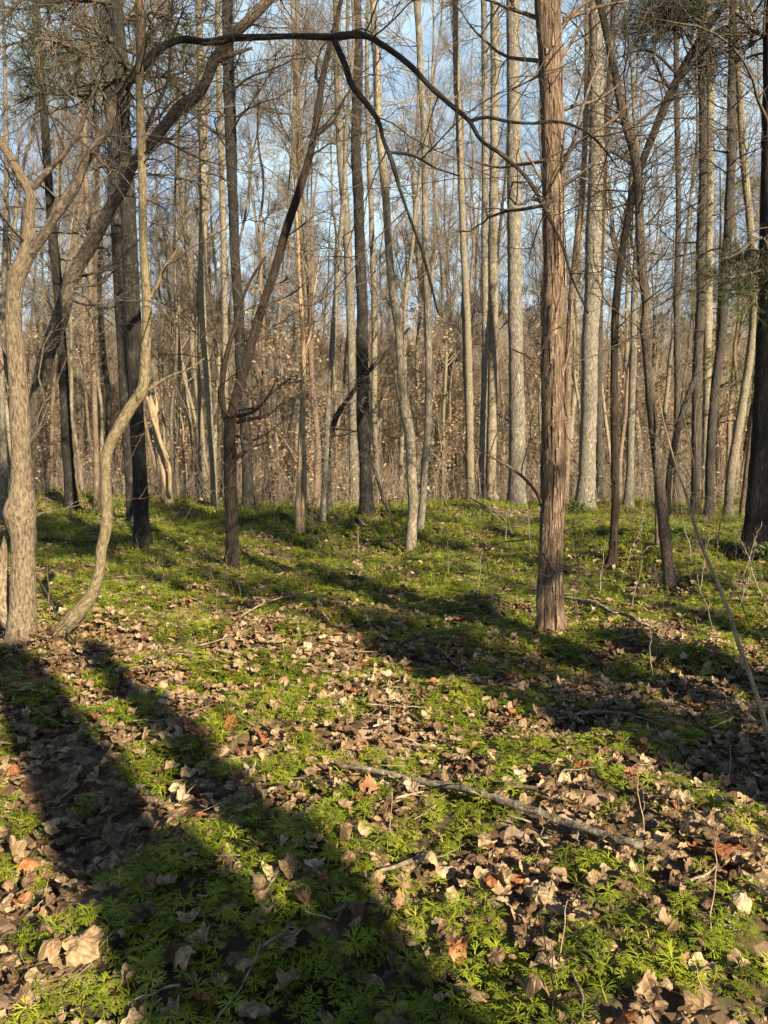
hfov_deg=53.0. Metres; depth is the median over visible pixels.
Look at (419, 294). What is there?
bare tree
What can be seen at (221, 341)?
bare tree
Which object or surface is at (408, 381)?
distant woods
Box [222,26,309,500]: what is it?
tree
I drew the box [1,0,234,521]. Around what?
tree
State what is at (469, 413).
tree
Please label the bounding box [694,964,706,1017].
dry stem
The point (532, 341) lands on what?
tree
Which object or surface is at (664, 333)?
bare tree
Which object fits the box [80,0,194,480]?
bare tree
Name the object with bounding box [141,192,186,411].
bare tree
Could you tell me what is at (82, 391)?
beech sapling
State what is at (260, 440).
beech sapling
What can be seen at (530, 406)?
beech sapling
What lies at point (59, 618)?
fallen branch
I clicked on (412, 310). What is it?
beech sapling
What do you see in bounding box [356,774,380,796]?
fallen leaf
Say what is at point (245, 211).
bare tree
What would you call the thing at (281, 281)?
bare tree
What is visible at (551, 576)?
cedar tree
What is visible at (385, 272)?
bare tree
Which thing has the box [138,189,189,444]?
bare tree
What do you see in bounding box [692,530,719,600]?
dry stem
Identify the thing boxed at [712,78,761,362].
bare tree
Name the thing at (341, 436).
beech sapling
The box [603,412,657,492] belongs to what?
beech sapling
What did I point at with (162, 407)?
tree
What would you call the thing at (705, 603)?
dry stem
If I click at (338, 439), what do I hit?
beech sapling
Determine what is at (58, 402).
beech sapling
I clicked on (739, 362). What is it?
bare tree
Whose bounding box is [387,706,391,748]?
dry stem
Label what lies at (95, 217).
bare tree
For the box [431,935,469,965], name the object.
fallen leaf
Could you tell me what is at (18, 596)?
tree
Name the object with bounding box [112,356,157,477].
beech sapling
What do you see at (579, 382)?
bare tree
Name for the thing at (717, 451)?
evergreen tree
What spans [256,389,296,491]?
beech sapling
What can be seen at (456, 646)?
dry stem
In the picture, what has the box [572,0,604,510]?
tree
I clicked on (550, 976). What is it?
dry stem
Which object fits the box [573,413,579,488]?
beech sapling
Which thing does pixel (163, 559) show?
dry stem
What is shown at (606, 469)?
leaning tree
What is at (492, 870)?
leaf litter
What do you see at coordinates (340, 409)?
tree
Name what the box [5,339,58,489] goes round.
beech sapling
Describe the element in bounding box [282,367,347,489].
beech sapling
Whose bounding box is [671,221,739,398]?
bare tree
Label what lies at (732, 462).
tree
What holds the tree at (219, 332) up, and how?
on the ground
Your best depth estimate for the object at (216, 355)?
28.97 m
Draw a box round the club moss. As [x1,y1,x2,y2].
[0,486,767,1023]
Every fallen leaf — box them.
[11,857,40,875]
[41,924,103,969]
[102,815,131,850]
[168,717,207,737]
[232,658,243,668]
[316,869,327,881]
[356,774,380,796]
[391,890,404,911]
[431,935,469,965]
[478,838,490,848]
[631,969,661,1009]
[658,730,676,740]
[674,952,691,967]
[691,842,749,860]
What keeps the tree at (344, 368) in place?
on the ground
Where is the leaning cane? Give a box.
[657,390,767,742]
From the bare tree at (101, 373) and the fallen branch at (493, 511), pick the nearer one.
the fallen branch at (493, 511)
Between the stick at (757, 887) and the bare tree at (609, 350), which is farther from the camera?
the bare tree at (609, 350)
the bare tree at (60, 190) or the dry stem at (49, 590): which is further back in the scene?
the bare tree at (60, 190)
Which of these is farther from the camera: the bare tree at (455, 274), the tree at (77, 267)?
the bare tree at (455, 274)
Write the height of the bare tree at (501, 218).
27.539 m
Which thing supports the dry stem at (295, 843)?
on the ground
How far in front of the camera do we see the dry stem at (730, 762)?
3.06 m
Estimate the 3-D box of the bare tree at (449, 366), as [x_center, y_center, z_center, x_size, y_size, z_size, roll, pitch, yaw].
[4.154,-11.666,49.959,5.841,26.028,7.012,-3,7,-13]
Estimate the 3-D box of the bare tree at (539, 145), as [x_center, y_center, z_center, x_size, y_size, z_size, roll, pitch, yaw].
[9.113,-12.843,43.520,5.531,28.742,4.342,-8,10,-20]
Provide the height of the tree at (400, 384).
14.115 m
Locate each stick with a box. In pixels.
[370,450,392,517]
[377,843,464,870]
[381,791,437,802]
[745,878,767,895]
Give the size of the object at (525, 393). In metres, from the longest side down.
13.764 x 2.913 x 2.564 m
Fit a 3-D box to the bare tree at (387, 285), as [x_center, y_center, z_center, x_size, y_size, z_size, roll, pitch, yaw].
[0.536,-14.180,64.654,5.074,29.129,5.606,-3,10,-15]
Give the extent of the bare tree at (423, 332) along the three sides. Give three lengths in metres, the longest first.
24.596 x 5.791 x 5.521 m
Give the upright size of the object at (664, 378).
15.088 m
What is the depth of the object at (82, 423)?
48.38 m
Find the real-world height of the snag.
3.100 m
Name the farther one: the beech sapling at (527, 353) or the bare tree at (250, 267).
the bare tree at (250, 267)
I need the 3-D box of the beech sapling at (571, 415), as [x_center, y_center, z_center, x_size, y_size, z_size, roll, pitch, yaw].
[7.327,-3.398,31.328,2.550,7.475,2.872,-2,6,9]
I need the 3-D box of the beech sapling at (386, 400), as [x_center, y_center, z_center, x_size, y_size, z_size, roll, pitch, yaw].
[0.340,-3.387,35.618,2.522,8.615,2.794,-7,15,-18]
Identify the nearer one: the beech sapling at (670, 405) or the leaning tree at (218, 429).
the leaning tree at (218, 429)
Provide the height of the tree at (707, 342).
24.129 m
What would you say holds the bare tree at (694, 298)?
on the ground
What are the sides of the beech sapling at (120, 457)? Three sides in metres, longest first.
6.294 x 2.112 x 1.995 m
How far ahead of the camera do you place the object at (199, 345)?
41.26 m
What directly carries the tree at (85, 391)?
on the ground
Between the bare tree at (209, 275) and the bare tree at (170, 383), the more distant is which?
the bare tree at (170, 383)
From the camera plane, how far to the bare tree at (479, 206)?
42.79 m
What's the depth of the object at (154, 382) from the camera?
44.99 m
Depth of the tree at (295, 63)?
24.98 m
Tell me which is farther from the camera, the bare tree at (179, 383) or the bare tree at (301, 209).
the bare tree at (179, 383)
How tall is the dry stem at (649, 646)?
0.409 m
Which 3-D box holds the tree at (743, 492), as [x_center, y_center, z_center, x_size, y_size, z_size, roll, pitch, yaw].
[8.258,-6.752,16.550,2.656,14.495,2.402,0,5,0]
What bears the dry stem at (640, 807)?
on the ground
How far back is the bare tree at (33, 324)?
58.11 m
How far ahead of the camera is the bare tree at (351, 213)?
55.39 m
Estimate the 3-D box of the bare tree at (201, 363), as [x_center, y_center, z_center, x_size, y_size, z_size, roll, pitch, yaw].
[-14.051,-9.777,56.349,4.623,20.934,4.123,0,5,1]
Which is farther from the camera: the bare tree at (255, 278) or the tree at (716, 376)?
the bare tree at (255, 278)
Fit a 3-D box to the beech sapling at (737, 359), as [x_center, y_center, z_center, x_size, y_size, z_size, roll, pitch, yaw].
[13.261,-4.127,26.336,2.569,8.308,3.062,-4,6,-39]
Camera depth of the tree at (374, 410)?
26.38 m
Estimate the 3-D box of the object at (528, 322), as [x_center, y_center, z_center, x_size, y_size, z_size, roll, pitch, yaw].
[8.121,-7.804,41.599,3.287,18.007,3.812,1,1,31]
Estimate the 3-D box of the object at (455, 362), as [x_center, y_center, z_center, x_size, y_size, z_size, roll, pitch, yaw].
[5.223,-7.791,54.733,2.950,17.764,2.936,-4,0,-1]
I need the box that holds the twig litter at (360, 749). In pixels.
[0,507,767,1023]
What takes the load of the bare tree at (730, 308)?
on the ground
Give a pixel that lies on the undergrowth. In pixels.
(342, 495)
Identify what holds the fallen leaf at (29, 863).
on the ground
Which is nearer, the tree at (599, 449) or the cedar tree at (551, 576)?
the cedar tree at (551, 576)
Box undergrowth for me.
[6,413,747,507]
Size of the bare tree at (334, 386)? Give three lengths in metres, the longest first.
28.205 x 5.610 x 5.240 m
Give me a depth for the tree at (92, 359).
18.67 m
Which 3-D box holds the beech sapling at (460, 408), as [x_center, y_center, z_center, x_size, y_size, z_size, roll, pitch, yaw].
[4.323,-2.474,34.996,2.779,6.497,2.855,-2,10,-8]
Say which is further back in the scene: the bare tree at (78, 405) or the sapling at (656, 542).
the bare tree at (78, 405)
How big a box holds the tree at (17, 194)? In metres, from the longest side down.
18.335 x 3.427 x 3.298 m
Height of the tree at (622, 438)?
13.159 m
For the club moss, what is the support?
on the ground
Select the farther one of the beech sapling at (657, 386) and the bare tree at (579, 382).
the bare tree at (579, 382)
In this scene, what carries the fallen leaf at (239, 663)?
on the club moss
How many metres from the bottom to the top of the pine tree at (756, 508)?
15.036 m
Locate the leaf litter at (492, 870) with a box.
[0,488,767,1023]
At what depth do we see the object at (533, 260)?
30.14 m
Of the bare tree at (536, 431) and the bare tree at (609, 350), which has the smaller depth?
the bare tree at (536, 431)
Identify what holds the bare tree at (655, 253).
on the ground
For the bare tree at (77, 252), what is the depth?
33.51 m
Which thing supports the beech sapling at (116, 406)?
on the ground
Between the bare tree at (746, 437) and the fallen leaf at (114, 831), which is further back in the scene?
the bare tree at (746, 437)
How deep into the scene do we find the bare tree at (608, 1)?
27.31 m
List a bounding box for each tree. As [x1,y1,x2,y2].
[0,0,87,521]
[0,0,285,550]
[0,0,341,553]
[0,0,735,653]
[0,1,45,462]
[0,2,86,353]
[0,2,98,512]
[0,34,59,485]
[0,78,64,376]
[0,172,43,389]
[0,176,36,350]
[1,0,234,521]
[1,72,84,469]
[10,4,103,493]
[16,15,163,410]
[20,3,172,509]
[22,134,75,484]
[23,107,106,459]
[23,135,108,480]
[23,154,80,431]
[23,240,64,369]
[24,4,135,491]
[30,5,104,489]
[35,36,106,488]
[40,443,177,496]
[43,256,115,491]
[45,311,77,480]
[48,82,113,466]
[54,4,134,493]
[54,7,135,441]
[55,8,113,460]
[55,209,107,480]
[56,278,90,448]
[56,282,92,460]
[64,169,115,482]
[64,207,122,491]
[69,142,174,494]
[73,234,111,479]
[73,243,118,418]
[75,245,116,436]
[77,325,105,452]
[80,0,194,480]
[83,161,113,472]
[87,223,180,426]
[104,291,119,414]
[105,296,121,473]
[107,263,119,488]
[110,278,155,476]
[120,0,410,570]
[124,0,251,498]
[130,0,326,509]
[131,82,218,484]
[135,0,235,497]
[136,164,194,493]
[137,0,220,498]
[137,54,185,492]
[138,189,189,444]
[138,196,170,392]
[140,116,218,491]
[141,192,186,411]
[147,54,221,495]
[147,188,190,478]
[149,333,336,480]
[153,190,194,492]
[153,215,185,440]
[154,47,249,419]
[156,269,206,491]
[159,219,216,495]
[160,170,225,471]
[160,211,217,425]
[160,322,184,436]
[161,116,229,474]
[162,142,224,469]
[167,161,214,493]
[169,0,281,499]
[178,0,258,509]
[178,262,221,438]
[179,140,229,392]
[180,50,297,461]
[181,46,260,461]
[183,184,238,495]
[183,266,215,394]
[189,280,233,406]
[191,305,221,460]
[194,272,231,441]
[198,8,288,431]
[206,218,249,429]
[209,0,372,455]
[209,0,392,477]
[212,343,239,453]
[213,235,258,496]
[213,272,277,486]
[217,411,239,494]
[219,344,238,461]
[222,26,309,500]
[225,93,377,532]
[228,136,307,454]
[229,166,278,470]
[232,194,295,476]
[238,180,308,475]
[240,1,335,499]
[242,93,335,470]
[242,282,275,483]
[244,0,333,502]
[244,75,355,501]
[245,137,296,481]
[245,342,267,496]
[248,269,288,453]
[253,152,326,494]
[257,0,402,522]
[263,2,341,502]
[271,0,390,505]
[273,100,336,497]
[276,153,346,507]
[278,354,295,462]
[282,0,485,532]
[282,1,384,488]
[285,0,411,479]
[289,0,502,554]
[289,0,754,636]
[295,237,332,411]
[308,0,411,498]
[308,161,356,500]
[313,320,421,513]
[314,269,340,479]
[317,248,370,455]
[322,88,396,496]
[326,217,370,467]
[336,132,410,464]
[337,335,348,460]
[337,463,464,499]
[346,256,401,376]
[348,0,529,461]
[351,0,415,518]
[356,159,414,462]
[361,0,461,493]
[365,72,452,465]
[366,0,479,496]
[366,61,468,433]
[367,165,415,471]
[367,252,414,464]
[368,198,421,488]
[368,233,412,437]
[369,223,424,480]
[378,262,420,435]
[378,340,635,498]
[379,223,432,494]
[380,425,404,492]
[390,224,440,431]
[392,174,450,473]
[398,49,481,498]
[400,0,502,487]
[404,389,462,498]
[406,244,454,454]
[407,54,481,473]
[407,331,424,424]
[409,136,481,479]
[412,0,520,503]
[414,215,480,436]
[420,182,457,395]
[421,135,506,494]
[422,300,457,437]
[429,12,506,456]
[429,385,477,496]
[431,158,479,434]
[435,21,541,490]
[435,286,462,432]
[437,15,541,494]
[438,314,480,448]
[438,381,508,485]
[441,0,531,501]
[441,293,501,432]
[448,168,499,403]
[449,160,508,475]
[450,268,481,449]
[453,187,506,467]
[458,123,539,472]
[458,252,501,470]
[460,148,522,383]
[467,0,535,500]
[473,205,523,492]
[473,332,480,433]
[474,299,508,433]
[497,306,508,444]
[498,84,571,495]
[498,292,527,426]
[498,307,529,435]
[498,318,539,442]
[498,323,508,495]
[499,23,577,291]
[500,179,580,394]
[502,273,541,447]
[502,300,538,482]
[503,0,587,207]
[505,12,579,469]
[506,0,526,506]
[506,0,661,491]
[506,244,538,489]
[506,430,745,496]
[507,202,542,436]
[520,0,652,502]
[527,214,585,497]
[528,0,737,591]
[536,222,580,474]
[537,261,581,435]
[539,4,698,494]
[563,2,659,500]
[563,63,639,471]
[564,0,692,293]
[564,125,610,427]
[565,0,767,569]
[565,231,582,396]
[566,0,673,500]
[569,231,610,494]
[570,3,697,507]
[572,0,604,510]
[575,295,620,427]
[579,194,621,376]
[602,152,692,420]
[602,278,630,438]
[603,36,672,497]
[603,134,684,358]
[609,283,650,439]
[617,0,767,563]
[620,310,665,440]
[622,191,696,453]
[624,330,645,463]
[626,1,725,504]
[628,0,759,513]
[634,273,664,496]
[634,387,688,496]
[636,2,746,457]
[638,0,762,499]
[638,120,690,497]
[638,347,724,516]
[639,134,759,498]
[646,237,690,471]
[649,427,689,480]
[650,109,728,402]
[651,0,763,518]
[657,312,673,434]
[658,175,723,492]
[671,212,739,369]
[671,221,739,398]
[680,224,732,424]
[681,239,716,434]
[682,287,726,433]
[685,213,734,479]
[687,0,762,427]
[690,2,763,516]
[702,24,762,517]
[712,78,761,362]
[712,137,760,492]
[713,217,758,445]
[713,219,745,384]
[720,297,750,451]
[720,303,746,436]
[721,267,750,440]
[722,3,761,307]
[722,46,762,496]
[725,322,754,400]
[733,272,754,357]
[738,389,753,495]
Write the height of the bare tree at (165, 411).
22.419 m
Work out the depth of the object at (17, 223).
33.26 m
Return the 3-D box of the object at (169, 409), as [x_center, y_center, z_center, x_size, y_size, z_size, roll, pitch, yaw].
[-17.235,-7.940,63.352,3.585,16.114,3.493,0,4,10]
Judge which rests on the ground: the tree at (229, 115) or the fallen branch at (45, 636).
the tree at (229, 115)
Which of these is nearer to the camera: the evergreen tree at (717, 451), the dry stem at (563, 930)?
the dry stem at (563, 930)
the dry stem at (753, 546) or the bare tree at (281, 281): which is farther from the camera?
the bare tree at (281, 281)
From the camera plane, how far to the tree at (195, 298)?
23.19 m
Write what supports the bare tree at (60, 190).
on the ground
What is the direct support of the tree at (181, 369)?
on the ground
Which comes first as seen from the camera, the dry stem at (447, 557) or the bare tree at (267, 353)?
the dry stem at (447, 557)
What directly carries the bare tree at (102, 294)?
on the ground
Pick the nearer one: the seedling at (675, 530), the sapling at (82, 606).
the sapling at (82, 606)
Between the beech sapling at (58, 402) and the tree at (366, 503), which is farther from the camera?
the beech sapling at (58, 402)
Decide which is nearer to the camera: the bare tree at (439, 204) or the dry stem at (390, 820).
the dry stem at (390, 820)
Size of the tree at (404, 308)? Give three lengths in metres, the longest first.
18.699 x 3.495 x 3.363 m
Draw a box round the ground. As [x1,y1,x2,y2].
[0,389,767,1023]
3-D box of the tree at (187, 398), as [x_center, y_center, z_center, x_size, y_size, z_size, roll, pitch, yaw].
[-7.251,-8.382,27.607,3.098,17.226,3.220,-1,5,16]
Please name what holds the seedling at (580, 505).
on the ground
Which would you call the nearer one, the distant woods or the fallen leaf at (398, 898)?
the fallen leaf at (398, 898)
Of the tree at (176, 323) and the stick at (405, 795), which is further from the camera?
the tree at (176, 323)
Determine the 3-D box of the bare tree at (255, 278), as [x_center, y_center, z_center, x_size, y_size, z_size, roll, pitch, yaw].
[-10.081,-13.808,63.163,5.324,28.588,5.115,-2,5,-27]
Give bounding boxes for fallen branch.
[0,598,92,637]
[36,576,111,674]
[220,704,254,727]
[240,577,313,616]
[333,763,643,849]
[470,497,525,533]
[509,785,577,808]
[556,679,672,729]
[564,593,686,632]
[615,708,763,761]
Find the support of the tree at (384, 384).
on the ground
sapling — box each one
[5,325,30,457]
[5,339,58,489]
[7,365,61,491]
[23,308,83,486]
[26,295,106,468]
[27,367,93,490]
[50,0,301,641]
[68,342,120,471]
[83,377,153,492]
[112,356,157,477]
[114,438,123,489]
[121,393,169,489]
[147,303,219,496]
[182,424,219,492]
[236,283,316,501]
[236,403,277,497]
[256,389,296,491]
[264,320,346,485]
[264,398,296,498]
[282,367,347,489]
[305,395,358,500]
[321,402,348,482]
[377,345,414,489]
[379,412,404,496]
[382,332,424,483]
[392,314,461,477]
[400,296,476,500]
[431,364,508,492]
[433,376,464,493]
[448,399,475,496]
[451,388,499,496]
[496,326,540,471]
[496,348,539,488]
[505,273,579,485]
[532,337,580,487]
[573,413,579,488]
[601,252,737,550]
[602,304,643,467]
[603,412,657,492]
[634,343,671,475]
[641,381,690,492]
[647,384,689,491]
[671,441,690,499]
[680,316,739,495]
[681,409,735,486]
[700,399,738,488]
[723,302,754,376]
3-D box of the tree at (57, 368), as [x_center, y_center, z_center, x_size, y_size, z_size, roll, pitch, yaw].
[-8.845,-8.703,22.428,3.484,17.691,3.888,5,1,-17]
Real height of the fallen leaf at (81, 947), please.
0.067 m
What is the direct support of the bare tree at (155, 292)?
on the ground
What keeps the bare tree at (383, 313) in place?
on the ground
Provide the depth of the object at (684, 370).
35.90 m
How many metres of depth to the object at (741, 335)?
32.79 m
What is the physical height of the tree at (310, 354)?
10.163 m
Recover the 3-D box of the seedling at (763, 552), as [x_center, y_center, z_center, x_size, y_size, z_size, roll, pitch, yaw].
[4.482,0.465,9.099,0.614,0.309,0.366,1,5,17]
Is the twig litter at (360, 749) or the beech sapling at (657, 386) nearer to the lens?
the twig litter at (360, 749)
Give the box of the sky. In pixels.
[0,0,762,387]
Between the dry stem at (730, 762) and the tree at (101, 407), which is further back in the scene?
the tree at (101, 407)
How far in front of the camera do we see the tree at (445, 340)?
27.64 m
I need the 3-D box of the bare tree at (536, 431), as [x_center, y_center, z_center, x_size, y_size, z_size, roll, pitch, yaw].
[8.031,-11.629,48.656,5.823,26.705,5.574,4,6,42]
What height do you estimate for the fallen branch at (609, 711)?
0.222 m
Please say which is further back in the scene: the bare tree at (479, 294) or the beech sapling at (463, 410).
the bare tree at (479, 294)
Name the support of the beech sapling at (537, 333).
on the ground
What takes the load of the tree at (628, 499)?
on the ground
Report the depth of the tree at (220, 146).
21.41 m
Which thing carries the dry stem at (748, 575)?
on the ground
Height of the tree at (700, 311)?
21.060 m
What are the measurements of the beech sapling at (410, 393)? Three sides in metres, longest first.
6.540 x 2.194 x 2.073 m
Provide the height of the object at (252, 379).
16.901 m
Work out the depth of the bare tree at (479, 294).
59.65 m
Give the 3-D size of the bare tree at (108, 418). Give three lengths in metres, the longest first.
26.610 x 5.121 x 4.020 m
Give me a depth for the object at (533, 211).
32.10 m
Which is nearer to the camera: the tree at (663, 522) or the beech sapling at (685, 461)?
the tree at (663, 522)
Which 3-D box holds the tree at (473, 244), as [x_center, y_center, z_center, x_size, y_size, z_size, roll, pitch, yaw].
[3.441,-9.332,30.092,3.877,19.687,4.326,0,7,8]
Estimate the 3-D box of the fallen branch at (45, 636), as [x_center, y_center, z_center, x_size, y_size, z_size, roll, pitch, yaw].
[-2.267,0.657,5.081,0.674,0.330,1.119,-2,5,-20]
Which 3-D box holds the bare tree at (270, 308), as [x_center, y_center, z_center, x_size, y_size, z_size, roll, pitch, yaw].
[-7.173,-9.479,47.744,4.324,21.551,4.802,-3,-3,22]
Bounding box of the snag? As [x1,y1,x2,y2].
[145,392,181,506]
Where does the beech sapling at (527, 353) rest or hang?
on the ground
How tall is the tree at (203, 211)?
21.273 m
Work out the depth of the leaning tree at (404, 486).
36.94 m
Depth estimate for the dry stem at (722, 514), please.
9.59 m
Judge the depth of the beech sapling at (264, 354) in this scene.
24.64 m
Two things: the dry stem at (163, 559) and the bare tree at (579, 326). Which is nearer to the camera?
the dry stem at (163, 559)
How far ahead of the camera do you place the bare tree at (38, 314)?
41.01 m
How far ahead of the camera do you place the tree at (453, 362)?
34.59 m
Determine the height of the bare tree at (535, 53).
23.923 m
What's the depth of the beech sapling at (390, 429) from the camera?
33.19 m
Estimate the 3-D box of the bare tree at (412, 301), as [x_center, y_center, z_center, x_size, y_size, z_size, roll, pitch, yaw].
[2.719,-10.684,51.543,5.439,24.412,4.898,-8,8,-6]
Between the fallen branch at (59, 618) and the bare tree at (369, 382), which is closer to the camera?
the fallen branch at (59, 618)
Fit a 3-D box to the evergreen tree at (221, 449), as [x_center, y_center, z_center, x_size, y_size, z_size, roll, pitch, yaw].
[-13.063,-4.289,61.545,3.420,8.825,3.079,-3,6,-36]
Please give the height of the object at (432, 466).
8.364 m
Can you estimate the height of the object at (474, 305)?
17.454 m
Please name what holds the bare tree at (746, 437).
on the ground
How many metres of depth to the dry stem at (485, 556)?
8.77 m
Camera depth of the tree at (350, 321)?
21.49 m
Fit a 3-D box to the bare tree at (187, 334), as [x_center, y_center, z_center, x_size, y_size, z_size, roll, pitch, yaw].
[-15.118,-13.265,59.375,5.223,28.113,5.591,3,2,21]
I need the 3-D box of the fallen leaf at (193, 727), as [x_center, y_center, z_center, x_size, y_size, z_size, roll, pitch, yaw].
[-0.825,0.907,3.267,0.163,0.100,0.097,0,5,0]
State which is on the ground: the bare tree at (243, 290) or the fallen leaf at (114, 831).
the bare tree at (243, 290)
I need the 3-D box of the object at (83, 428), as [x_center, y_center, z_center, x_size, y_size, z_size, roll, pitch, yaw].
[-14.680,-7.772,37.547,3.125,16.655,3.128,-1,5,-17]
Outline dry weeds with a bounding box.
[3,487,766,629]
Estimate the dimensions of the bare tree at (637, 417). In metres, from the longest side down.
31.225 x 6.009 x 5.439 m
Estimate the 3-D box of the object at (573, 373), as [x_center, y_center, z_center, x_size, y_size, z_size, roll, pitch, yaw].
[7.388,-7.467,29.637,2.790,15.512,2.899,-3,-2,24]
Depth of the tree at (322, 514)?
14.77 m
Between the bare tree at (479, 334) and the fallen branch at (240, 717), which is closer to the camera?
the fallen branch at (240, 717)
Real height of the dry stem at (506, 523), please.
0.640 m
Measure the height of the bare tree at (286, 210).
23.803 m
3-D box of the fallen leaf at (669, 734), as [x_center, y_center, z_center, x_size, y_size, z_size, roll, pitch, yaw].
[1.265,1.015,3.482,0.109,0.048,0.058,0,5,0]
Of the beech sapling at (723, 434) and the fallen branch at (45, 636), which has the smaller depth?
the fallen branch at (45, 636)
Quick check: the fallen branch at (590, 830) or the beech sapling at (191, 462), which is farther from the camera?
the beech sapling at (191, 462)
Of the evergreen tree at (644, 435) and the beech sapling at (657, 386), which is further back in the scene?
the evergreen tree at (644, 435)
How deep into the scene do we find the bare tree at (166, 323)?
49.05 m
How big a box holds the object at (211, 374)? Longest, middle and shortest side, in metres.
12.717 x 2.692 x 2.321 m
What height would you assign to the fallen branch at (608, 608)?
0.272 m
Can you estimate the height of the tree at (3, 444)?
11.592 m
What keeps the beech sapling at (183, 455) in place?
on the ground
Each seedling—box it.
[568,497,592,509]
[644,521,688,541]
[734,541,767,560]
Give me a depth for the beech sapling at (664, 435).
31.63 m
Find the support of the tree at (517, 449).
on the ground
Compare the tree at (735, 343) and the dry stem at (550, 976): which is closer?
the dry stem at (550, 976)
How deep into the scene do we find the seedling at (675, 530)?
9.80 m
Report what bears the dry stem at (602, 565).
on the ground
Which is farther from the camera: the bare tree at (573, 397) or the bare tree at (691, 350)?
the bare tree at (691, 350)
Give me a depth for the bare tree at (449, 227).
44.45 m
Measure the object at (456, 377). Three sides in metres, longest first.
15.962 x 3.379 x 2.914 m
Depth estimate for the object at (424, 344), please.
37.05 m
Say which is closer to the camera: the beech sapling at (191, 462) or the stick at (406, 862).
the stick at (406, 862)
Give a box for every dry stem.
[46,557,61,620]
[161,536,166,582]
[268,493,277,529]
[290,807,298,879]
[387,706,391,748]
[389,793,395,851]
[445,540,448,575]
[455,632,461,674]
[474,537,488,575]
[478,548,485,589]
[502,507,507,542]
[522,508,531,550]
[537,894,577,1016]
[555,889,578,976]
[573,522,581,573]
[599,537,611,593]
[624,520,642,568]
[632,560,647,607]
[637,772,646,844]
[638,494,647,537]
[638,619,653,677]
[672,507,694,561]
[672,777,685,812]
[673,567,681,607]
[687,562,718,627]
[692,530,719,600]
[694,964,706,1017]
[709,837,726,937]
[716,499,728,549]
[720,543,755,638]
[729,745,735,779]
[735,528,762,596]
[738,543,765,607]
[743,521,764,575]
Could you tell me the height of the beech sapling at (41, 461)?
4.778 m
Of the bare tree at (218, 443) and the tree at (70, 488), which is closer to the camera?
the tree at (70, 488)
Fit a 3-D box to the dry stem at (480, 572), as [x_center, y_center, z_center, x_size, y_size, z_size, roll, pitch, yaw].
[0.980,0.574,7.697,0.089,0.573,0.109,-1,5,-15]
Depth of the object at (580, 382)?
39.15 m
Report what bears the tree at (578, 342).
on the ground
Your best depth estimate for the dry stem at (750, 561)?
6.91 m
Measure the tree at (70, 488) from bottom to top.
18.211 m
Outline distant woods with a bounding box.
[6,262,753,491]

